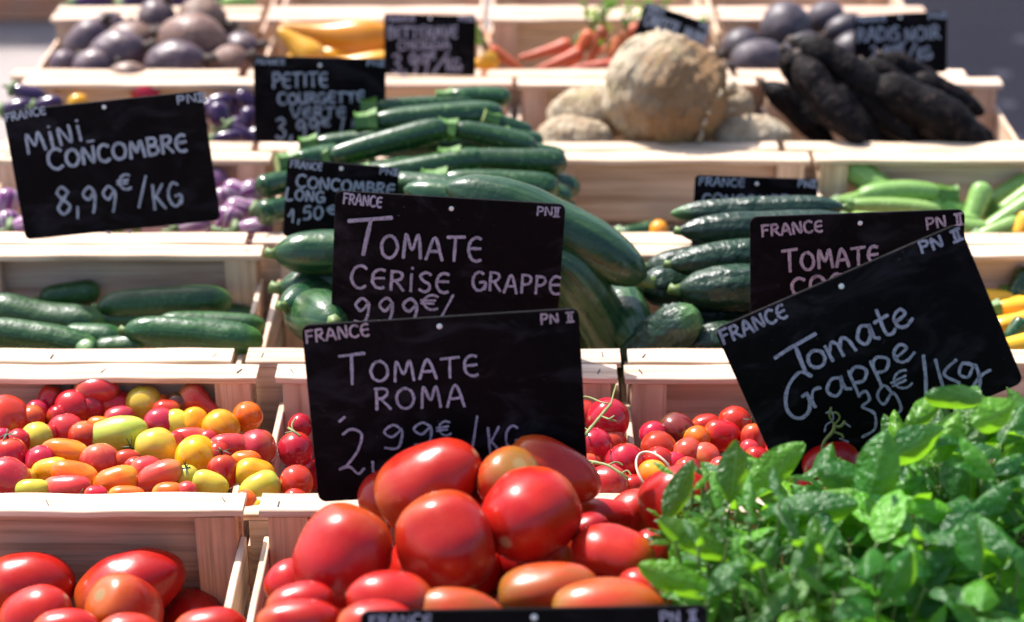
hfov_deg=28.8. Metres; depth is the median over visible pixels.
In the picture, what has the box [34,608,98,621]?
plum tomato
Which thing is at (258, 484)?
cherry tomato
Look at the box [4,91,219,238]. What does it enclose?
price sign
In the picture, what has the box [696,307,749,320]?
cucumber
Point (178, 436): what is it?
cherry tomato
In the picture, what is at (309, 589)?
plum tomato
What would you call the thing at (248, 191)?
eggplant
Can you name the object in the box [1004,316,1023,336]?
courgette
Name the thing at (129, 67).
beetroot
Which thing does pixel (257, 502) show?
cherry tomato
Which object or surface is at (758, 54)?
radish
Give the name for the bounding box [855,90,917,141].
black radish
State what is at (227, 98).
eggplant
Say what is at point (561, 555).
plum tomato
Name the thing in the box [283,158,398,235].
price sign
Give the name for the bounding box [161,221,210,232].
eggplant
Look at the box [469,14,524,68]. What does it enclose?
carrot
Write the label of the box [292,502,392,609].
plum tomato
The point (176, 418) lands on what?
cherry tomato
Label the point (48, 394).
cherry tomato
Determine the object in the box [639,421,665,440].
cherry tomato
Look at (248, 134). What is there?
eggplant
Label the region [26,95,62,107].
eggplant
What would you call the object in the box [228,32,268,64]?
beetroot
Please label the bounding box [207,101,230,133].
eggplant
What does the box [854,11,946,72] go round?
price sign
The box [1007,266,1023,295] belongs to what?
courgette
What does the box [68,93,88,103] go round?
tomato
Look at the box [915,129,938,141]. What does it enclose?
black radish
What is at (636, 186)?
wooden crate
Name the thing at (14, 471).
cherry tomato
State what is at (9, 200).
eggplant
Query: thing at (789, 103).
black radish
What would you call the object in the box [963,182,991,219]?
courgette
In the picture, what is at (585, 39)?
carrot
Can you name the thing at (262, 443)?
cherry tomato
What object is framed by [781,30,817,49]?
radish
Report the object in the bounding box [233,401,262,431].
cherry tomato
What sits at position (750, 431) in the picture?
cherry tomato
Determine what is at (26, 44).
pavement
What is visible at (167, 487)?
cherry tomato
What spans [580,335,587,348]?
cucumber
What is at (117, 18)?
beetroot
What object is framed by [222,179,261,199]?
eggplant
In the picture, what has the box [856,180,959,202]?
courgette
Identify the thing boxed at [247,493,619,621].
wooden crate
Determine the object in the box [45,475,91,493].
cherry tomato
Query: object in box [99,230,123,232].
eggplant
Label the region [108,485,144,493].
cherry tomato
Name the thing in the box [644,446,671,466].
cherry tomato
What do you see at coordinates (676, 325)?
cucumber
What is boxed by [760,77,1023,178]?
wooden crate
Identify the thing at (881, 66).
black radish
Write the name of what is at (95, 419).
cherry tomato
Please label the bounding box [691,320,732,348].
cucumber
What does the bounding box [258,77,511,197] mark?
wooden crate
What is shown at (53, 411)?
cherry tomato
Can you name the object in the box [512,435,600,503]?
plum tomato
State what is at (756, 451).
cherry tomato
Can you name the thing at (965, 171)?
wooden crate
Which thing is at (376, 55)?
squash
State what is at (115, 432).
cherry tomato
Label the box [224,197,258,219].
eggplant
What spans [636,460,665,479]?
cherry tomato
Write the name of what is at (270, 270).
wooden crate
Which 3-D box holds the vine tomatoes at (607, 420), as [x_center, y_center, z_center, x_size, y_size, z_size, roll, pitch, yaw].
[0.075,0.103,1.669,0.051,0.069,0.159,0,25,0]
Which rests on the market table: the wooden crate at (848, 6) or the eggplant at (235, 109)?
the wooden crate at (848, 6)
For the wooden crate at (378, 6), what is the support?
on the market table
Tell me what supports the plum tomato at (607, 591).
in the wooden crate at (289, 516)
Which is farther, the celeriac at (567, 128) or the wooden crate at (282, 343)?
the celeriac at (567, 128)
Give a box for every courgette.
[215,0,255,5]
[254,169,286,198]
[255,197,284,224]
[273,143,336,170]
[298,128,384,148]
[321,118,446,162]
[351,156,411,164]
[354,101,503,130]
[360,96,478,111]
[363,147,480,172]
[368,137,491,159]
[421,166,559,195]
[435,86,510,106]
[437,144,566,174]
[438,116,536,148]
[480,109,531,130]
[491,123,542,143]
[536,143,564,154]
[553,173,579,197]
[557,183,571,202]
[614,219,662,231]
[830,192,857,211]
[838,197,940,212]
[847,164,889,188]
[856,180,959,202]
[930,198,964,210]
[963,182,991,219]
[963,212,980,219]
[964,219,985,232]
[970,216,1016,232]
[983,185,1023,220]
[985,172,1023,212]
[986,194,1023,225]
[986,289,1013,300]
[991,296,1023,315]
[997,284,1007,290]
[998,310,1023,331]
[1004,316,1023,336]
[1006,333,1023,349]
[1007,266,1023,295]
[1008,211,1023,232]
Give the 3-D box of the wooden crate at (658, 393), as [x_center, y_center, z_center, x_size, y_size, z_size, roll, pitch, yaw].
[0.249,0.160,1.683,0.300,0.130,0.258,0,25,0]
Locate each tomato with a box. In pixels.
[0,395,26,430]
[0,428,9,439]
[0,428,27,463]
[0,456,30,492]
[0,551,76,608]
[0,584,71,621]
[6,428,29,449]
[15,479,47,492]
[23,422,53,450]
[25,445,55,468]
[26,405,45,424]
[27,400,47,414]
[29,469,36,478]
[31,457,65,479]
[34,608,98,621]
[37,384,61,423]
[42,438,86,460]
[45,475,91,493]
[46,405,66,422]
[47,424,58,437]
[49,413,81,438]
[50,460,97,483]
[54,389,89,420]
[66,379,119,402]
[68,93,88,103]
[68,421,93,446]
[73,547,185,609]
[79,443,117,472]
[79,485,108,493]
[84,573,163,621]
[86,398,103,417]
[87,416,106,423]
[92,415,148,450]
[92,465,137,491]
[102,389,128,416]
[102,612,156,621]
[104,406,134,417]
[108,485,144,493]
[116,449,140,465]
[123,427,176,459]
[124,456,137,464]
[125,385,159,419]
[130,86,159,97]
[130,456,158,472]
[136,459,189,491]
[144,407,169,430]
[152,400,179,409]
[152,482,178,491]
[159,394,166,399]
[163,587,222,621]
[166,392,185,410]
[169,409,184,431]
[171,431,184,446]
[174,427,203,437]
[175,435,213,469]
[176,607,246,621]
[177,464,197,483]
[179,383,218,413]
[179,481,197,491]
[183,407,206,427]
[192,469,228,492]
[201,409,240,434]
[201,429,216,439]
[207,447,237,488]
[211,433,244,455]
[212,441,230,456]
[232,450,261,461]
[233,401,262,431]
[235,457,275,485]
[238,489,256,505]
[239,470,281,496]
[243,429,275,461]
[253,499,260,504]
[256,599,339,621]
[264,558,295,597]
[266,580,334,606]
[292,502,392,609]
[305,458,315,491]
[308,459,317,491]
[337,599,408,621]
[346,570,430,609]
[357,470,382,517]
[374,438,481,529]
[389,544,401,570]
[395,490,495,589]
[422,587,501,608]
[471,490,482,506]
[475,553,501,595]
[476,446,538,501]
[481,466,581,562]
[493,593,498,603]
[498,562,596,607]
[499,540,573,575]
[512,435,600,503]
[552,577,667,606]
[571,523,655,577]
[572,512,608,540]
[581,498,632,526]
[614,489,646,531]
[620,568,673,604]
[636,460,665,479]
[637,464,710,529]
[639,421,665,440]
[639,528,670,560]
[640,430,675,454]
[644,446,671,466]
[660,412,694,441]
[671,451,684,465]
[673,437,698,458]
[675,456,700,467]
[682,424,710,442]
[693,413,719,426]
[695,442,719,465]
[705,419,740,452]
[710,456,720,464]
[718,406,751,430]
[740,417,765,448]
[740,439,758,450]
[745,446,766,457]
[798,480,807,485]
[802,407,858,487]
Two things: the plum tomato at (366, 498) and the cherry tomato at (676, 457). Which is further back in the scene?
the cherry tomato at (676, 457)
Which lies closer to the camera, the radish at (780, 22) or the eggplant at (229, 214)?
the eggplant at (229, 214)
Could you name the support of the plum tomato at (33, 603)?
on the plum tomato
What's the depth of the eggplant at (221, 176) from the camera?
2.22 m
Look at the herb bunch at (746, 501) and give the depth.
1.31 m
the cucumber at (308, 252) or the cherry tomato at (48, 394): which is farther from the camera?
the cucumber at (308, 252)
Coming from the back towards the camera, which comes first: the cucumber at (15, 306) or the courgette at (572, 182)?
the courgette at (572, 182)
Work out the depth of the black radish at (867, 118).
2.29 m
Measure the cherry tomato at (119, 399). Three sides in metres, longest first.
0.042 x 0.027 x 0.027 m
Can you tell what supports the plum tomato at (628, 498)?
in the wooden crate at (289, 516)
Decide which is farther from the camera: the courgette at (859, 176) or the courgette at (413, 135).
the courgette at (859, 176)
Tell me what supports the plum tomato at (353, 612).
on the plum tomato at (409, 591)
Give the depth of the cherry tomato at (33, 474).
1.61 m
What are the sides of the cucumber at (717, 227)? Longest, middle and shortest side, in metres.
0.187 x 0.035 x 0.035 m
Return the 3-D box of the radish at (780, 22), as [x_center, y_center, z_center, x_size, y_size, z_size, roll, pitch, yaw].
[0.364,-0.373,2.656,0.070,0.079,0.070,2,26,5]
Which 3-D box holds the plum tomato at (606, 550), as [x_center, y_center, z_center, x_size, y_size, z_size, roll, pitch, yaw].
[0.070,0.169,1.371,0.059,0.043,0.044,22,70,8]
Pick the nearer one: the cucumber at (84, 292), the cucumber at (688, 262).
the cucumber at (688, 262)
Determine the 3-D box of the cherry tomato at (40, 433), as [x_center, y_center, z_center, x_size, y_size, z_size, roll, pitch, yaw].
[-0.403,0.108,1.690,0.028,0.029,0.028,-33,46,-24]
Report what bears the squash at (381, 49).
in the wooden crate at (277, 46)
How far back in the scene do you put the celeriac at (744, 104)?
2.37 m
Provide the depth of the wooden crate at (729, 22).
2.70 m
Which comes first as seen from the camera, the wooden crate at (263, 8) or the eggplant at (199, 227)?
the eggplant at (199, 227)
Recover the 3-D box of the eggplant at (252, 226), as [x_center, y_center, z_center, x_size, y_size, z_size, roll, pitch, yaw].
[-0.274,-0.084,2.069,0.053,0.027,0.027,-5,1,-5]
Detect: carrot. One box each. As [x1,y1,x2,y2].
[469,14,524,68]
[517,22,611,59]
[535,25,612,68]
[567,0,618,68]
[569,58,611,68]
[586,0,620,62]
[598,0,670,54]
[606,0,646,58]
[698,14,711,21]
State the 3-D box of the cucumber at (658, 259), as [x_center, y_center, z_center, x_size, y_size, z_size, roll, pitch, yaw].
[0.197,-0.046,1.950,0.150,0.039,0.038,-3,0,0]
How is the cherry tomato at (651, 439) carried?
in the wooden crate at (658, 393)
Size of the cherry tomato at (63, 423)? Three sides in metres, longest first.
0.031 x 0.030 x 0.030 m
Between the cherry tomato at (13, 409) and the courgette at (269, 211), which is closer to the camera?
the cherry tomato at (13, 409)
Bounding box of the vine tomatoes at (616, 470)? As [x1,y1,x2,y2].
[587,443,645,492]
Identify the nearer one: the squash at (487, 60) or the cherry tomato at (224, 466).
the cherry tomato at (224, 466)
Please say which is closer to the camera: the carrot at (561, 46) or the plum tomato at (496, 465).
the plum tomato at (496, 465)
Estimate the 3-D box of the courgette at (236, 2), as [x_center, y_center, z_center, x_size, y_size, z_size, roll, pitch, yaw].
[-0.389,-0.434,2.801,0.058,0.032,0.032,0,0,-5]
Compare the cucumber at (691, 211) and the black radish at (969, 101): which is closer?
the cucumber at (691, 211)
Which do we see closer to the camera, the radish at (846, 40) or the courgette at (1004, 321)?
the courgette at (1004, 321)
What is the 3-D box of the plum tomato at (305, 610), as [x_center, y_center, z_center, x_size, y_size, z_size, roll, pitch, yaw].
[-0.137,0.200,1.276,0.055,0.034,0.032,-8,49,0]
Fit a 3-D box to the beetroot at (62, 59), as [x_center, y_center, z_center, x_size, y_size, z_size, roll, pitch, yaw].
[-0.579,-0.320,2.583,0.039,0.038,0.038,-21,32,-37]
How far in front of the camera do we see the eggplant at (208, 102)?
2.43 m
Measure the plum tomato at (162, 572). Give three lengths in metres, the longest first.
0.086 x 0.053 x 0.052 m
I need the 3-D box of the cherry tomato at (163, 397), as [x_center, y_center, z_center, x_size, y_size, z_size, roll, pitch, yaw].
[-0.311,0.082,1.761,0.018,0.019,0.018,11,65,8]
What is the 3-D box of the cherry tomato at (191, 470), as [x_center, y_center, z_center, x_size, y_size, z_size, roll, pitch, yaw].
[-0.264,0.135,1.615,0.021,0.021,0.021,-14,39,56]
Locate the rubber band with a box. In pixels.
[635,451,669,483]
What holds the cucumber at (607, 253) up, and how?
on the cucumber at (634, 312)
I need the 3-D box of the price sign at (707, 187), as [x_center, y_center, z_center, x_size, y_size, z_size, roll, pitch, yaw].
[0.242,-0.076,2.005,0.123,0.122,0.008,2,16,-1]
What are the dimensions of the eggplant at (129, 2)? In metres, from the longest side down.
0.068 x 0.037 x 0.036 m
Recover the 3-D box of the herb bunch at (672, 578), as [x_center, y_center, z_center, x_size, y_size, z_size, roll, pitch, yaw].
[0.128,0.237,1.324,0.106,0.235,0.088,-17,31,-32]
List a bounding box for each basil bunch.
[694,442,862,610]
[782,489,1018,621]
[790,424,978,592]
[840,436,1023,620]
[880,512,1023,621]
[881,384,1023,546]
[934,386,1023,541]
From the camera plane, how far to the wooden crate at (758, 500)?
1.51 m
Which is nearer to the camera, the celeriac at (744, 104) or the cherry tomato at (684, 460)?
the cherry tomato at (684, 460)
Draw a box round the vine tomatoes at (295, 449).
[277,413,312,493]
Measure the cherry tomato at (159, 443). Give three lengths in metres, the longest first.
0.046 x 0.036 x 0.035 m
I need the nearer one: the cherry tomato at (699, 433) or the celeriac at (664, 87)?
the cherry tomato at (699, 433)
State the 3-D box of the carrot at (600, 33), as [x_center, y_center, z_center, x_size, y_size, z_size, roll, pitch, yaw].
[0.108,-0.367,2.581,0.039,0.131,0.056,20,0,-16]
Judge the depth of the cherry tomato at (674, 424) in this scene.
1.70 m
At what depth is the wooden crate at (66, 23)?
2.51 m
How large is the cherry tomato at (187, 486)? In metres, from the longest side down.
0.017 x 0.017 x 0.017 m
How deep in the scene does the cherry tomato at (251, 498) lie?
1.55 m
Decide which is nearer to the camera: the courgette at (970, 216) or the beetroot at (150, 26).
the courgette at (970, 216)
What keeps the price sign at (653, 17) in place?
attached to the wooden crate at (538, 96)
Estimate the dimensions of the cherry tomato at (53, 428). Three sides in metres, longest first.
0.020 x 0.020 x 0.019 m
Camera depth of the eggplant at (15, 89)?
2.43 m
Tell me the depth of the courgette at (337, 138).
2.14 m
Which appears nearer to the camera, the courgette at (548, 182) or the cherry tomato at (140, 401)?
the cherry tomato at (140, 401)
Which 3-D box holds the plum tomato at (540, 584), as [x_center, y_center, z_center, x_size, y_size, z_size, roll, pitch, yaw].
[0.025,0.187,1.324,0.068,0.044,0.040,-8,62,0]
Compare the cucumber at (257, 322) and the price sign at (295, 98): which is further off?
the price sign at (295, 98)
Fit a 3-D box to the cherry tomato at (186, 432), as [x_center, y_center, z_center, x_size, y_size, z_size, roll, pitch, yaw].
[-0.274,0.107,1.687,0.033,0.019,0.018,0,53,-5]
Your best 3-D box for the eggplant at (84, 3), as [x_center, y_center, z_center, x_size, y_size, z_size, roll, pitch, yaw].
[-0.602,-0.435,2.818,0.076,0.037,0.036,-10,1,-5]
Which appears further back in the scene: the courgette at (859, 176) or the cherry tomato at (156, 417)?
the courgette at (859, 176)
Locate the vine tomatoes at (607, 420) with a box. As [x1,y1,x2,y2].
[584,385,629,462]
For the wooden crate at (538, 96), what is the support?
on the market table
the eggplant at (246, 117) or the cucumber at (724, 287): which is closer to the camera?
the cucumber at (724, 287)
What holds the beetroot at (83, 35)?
in the wooden crate at (66, 23)
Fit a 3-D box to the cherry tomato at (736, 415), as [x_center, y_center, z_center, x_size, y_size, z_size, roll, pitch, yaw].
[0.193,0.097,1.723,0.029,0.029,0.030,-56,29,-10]
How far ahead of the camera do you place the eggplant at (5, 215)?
2.08 m
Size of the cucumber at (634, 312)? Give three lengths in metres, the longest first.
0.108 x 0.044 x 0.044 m
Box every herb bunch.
[638,506,790,621]
[647,439,766,598]
[674,468,842,621]
[726,510,903,621]
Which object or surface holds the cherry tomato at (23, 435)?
in the wooden crate at (230, 387)
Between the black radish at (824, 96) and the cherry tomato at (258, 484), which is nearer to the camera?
the cherry tomato at (258, 484)
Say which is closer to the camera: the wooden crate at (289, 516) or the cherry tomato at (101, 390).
the wooden crate at (289, 516)
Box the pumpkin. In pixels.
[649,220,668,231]
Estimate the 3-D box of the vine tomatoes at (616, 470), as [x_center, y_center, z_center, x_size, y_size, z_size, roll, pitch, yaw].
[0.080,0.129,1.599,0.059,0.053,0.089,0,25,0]
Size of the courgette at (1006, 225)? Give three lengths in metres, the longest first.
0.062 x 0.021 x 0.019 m
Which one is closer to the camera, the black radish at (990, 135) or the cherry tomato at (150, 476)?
the cherry tomato at (150, 476)
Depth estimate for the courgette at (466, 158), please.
2.08 m
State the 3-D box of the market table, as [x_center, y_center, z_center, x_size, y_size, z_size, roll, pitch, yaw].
[0.005,0.282,2.353,1.210,0.662,1.945,0,25,0]
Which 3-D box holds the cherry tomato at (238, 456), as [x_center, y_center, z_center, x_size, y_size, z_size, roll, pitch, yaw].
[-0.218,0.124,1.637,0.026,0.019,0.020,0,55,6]
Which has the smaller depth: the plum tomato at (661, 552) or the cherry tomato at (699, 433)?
the plum tomato at (661, 552)
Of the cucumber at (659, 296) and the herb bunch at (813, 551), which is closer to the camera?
the herb bunch at (813, 551)
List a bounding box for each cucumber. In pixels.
[0,293,104,325]
[0,317,96,348]
[34,280,99,304]
[67,323,121,339]
[75,338,97,348]
[91,285,231,316]
[97,335,144,348]
[102,314,139,334]
[118,316,263,354]
[161,311,265,335]
[227,304,250,312]
[263,229,333,273]
[268,272,331,294]
[274,277,331,314]
[284,288,348,339]
[397,171,459,193]
[403,179,450,196]
[445,174,655,289]
[559,249,621,381]
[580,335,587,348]
[612,285,650,347]
[617,302,702,374]
[635,265,688,306]
[645,245,697,271]
[663,238,749,275]
[667,263,749,311]
[670,195,848,221]
[673,210,839,243]
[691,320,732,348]
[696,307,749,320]
[701,315,716,324]
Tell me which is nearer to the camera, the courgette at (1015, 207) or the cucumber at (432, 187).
the cucumber at (432, 187)
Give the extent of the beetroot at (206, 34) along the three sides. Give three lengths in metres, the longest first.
0.116 x 0.077 x 0.076 m
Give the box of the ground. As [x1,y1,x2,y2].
[902,0,1023,141]
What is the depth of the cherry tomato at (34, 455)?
1.64 m
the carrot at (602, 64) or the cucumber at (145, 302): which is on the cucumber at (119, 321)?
the cucumber at (145, 302)
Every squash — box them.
[277,27,326,56]
[279,19,383,54]
[287,47,349,57]
[336,51,383,58]
[351,47,383,54]
[475,50,502,70]
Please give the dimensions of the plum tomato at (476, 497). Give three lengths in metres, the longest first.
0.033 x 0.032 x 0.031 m
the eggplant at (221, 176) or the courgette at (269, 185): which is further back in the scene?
the eggplant at (221, 176)
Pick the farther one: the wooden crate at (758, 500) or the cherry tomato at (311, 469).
the cherry tomato at (311, 469)
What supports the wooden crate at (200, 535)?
on the market table
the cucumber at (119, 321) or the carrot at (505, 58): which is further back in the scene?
the carrot at (505, 58)
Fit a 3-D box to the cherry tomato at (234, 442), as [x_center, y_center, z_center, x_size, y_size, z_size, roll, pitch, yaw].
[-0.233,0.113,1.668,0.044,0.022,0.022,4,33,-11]
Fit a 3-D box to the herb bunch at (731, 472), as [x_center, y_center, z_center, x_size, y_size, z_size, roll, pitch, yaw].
[0.132,0.195,1.403,0.092,0.242,0.094,-9,27,-18]
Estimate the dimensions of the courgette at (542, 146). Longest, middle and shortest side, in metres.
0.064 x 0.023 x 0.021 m
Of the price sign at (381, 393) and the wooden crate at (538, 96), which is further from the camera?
the wooden crate at (538, 96)
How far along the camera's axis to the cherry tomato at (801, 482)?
1.68 m
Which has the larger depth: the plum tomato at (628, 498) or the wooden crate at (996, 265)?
the wooden crate at (996, 265)
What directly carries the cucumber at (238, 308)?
in the wooden crate at (32, 271)
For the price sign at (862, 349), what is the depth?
1.45 m
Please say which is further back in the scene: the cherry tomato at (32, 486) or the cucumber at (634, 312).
the cucumber at (634, 312)
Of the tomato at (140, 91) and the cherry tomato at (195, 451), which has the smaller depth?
the cherry tomato at (195, 451)
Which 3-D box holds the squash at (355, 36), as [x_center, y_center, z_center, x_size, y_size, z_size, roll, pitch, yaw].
[-0.227,-0.366,2.648,0.170,0.049,0.048,6,0,4]
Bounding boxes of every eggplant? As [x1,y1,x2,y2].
[0,98,30,119]
[0,188,19,211]
[0,210,19,227]
[0,216,23,231]
[2,80,46,100]
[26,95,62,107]
[60,0,113,6]
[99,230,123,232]
[115,0,147,5]
[132,225,169,232]
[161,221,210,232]
[171,0,186,5]
[204,92,234,108]
[204,98,216,119]
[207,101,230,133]
[209,130,242,141]
[210,115,238,130]
[211,205,243,232]
[213,167,229,187]
[216,187,230,206]
[221,118,256,145]
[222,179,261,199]
[223,217,273,241]
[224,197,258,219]
[230,95,240,116]
[234,89,253,108]
[237,179,262,200]
[239,106,253,128]
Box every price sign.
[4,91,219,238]
[254,56,385,143]
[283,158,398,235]
[302,308,586,530]
[331,191,564,321]
[361,605,706,621]
[384,14,475,78]
[634,3,710,45]
[691,175,817,244]
[717,225,1021,477]
[750,209,964,312]
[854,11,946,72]
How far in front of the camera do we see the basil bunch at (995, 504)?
1.30 m
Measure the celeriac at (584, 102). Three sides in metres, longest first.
0.102 x 0.076 x 0.075 m
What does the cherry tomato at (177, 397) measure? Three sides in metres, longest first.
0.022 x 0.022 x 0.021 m
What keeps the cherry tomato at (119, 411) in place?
in the wooden crate at (230, 387)
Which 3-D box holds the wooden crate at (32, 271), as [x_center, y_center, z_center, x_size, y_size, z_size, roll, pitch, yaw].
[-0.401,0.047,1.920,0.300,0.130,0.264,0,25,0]
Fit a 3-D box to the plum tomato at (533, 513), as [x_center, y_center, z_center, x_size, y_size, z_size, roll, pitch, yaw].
[0.012,0.141,1.375,0.064,0.065,0.071,-29,9,41]
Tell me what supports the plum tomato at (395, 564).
in the wooden crate at (289, 516)
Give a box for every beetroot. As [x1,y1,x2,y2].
[50,49,81,68]
[63,12,112,53]
[72,48,122,69]
[89,30,158,64]
[95,11,135,27]
[108,20,160,40]
[110,61,151,73]
[137,0,175,24]
[144,40,218,69]
[147,22,163,40]
[157,12,240,69]
[177,0,237,29]
[208,44,257,76]
[223,26,246,36]
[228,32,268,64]
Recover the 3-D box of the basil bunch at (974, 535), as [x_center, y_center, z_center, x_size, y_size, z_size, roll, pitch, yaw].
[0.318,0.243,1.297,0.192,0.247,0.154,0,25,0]
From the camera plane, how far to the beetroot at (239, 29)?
2.69 m
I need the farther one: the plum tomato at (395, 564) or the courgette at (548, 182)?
the courgette at (548, 182)
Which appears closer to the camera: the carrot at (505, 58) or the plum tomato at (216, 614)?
the plum tomato at (216, 614)
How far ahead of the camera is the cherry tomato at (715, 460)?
1.62 m
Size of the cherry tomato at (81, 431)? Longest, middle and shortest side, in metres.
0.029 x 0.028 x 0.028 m
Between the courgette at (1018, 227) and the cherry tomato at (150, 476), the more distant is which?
the courgette at (1018, 227)
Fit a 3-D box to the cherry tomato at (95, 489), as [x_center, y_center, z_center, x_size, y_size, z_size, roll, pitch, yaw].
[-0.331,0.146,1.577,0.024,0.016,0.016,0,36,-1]
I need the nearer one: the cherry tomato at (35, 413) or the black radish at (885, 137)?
the cherry tomato at (35, 413)
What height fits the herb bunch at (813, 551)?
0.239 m
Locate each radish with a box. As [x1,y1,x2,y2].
[714,27,761,60]
[721,39,780,77]
[758,78,834,141]
[759,1,811,44]
[778,44,800,94]
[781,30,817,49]
[785,34,880,99]
[792,48,865,143]
[808,0,844,34]
[819,13,859,41]
[831,77,881,141]
[835,31,853,53]
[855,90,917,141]
[859,56,919,82]
[874,50,938,75]
[874,73,988,142]
[879,130,899,141]
[909,71,984,116]
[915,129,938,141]
[979,122,994,141]
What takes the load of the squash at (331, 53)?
in the wooden crate at (277, 46)
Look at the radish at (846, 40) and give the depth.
2.62 m
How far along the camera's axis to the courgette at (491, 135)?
2.11 m
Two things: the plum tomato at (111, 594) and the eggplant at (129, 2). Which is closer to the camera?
the plum tomato at (111, 594)
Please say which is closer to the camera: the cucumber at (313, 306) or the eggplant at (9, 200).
the cucumber at (313, 306)
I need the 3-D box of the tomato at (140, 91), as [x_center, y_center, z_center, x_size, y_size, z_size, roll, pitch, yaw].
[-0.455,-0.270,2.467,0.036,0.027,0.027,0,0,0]
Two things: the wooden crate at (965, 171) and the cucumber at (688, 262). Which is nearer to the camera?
the cucumber at (688, 262)
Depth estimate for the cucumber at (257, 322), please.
1.92 m
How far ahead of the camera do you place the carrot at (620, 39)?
2.57 m
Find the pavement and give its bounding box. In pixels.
[0,0,699,141]
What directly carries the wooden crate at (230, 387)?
on the market table
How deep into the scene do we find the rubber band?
1.58 m
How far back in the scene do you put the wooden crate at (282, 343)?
1.79 m
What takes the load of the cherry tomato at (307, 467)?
in the wooden crate at (599, 380)
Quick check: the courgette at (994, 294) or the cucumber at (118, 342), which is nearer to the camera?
the cucumber at (118, 342)
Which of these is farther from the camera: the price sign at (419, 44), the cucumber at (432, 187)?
the price sign at (419, 44)
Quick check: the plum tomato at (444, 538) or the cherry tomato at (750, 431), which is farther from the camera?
the cherry tomato at (750, 431)
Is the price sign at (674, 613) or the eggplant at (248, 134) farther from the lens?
the eggplant at (248, 134)
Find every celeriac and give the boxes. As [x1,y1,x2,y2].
[537,114,612,141]
[547,84,621,137]
[600,27,738,144]
[710,83,754,140]
[712,114,792,151]
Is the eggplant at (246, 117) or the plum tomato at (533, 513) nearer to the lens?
the plum tomato at (533, 513)
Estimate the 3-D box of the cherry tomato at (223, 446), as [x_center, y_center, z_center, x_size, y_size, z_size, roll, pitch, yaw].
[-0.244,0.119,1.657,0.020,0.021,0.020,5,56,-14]
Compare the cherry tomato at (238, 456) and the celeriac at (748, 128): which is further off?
the celeriac at (748, 128)
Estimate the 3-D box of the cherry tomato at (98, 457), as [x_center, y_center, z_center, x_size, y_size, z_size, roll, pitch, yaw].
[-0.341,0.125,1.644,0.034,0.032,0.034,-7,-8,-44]
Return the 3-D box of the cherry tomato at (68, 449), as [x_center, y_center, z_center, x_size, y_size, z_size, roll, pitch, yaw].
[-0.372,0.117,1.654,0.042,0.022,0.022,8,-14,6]
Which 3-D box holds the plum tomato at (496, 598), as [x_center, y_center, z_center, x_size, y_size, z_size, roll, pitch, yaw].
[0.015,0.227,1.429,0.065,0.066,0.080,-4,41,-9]
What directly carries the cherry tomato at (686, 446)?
in the wooden crate at (658, 393)
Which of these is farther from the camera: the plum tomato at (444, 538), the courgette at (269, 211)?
the courgette at (269, 211)
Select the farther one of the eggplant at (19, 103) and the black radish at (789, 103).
the eggplant at (19, 103)
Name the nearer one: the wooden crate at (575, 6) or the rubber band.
the rubber band
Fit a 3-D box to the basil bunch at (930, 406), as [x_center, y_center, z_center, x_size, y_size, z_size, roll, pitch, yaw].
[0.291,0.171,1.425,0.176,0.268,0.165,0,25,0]
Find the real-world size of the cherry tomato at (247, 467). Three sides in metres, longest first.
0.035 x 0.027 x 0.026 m
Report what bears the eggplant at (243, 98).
in the wooden crate at (92, 89)
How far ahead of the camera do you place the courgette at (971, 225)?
2.13 m
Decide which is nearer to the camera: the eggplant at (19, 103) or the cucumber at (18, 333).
the cucumber at (18, 333)
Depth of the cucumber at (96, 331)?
1.89 m
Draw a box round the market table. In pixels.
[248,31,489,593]
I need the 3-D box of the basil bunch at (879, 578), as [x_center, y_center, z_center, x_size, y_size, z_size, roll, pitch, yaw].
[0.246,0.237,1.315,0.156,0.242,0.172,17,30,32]
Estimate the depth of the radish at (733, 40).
2.64 m
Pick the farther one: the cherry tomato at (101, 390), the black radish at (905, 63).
the black radish at (905, 63)
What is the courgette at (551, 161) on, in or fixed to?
on the courgette at (466, 158)
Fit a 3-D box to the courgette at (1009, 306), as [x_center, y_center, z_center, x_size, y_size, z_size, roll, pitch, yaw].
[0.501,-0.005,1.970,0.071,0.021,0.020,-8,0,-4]
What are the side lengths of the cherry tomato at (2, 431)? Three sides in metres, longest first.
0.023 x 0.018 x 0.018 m
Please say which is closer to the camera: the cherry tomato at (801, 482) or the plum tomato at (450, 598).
the plum tomato at (450, 598)
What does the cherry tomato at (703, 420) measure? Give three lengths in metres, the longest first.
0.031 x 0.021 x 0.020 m
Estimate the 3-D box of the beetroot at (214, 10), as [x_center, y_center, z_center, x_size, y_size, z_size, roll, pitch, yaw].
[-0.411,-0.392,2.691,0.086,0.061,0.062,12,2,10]
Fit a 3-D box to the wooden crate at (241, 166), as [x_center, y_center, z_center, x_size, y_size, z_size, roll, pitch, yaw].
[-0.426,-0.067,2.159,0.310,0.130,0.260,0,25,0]
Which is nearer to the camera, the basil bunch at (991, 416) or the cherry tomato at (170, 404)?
the basil bunch at (991, 416)
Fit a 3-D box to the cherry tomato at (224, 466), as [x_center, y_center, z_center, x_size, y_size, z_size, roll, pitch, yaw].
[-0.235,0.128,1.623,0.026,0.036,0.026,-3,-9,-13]
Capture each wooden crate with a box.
[0,0,67,20]
[0,77,260,223]
[0,151,272,244]
[0,244,266,449]
[0,363,261,550]
[0,492,250,620]
[11,13,261,83]
[56,0,283,55]
[243,364,617,598]
[245,245,620,434]
[246,13,482,77]
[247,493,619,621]
[252,152,388,318]
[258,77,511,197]
[270,0,484,76]
[488,13,730,118]
[490,0,710,40]
[517,77,778,223]
[562,151,809,244]
[618,244,728,403]
[624,364,859,455]
[700,0,925,50]
[711,497,914,600]
[718,13,966,114]
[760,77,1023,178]
[812,151,1023,244]
[968,244,1023,463]

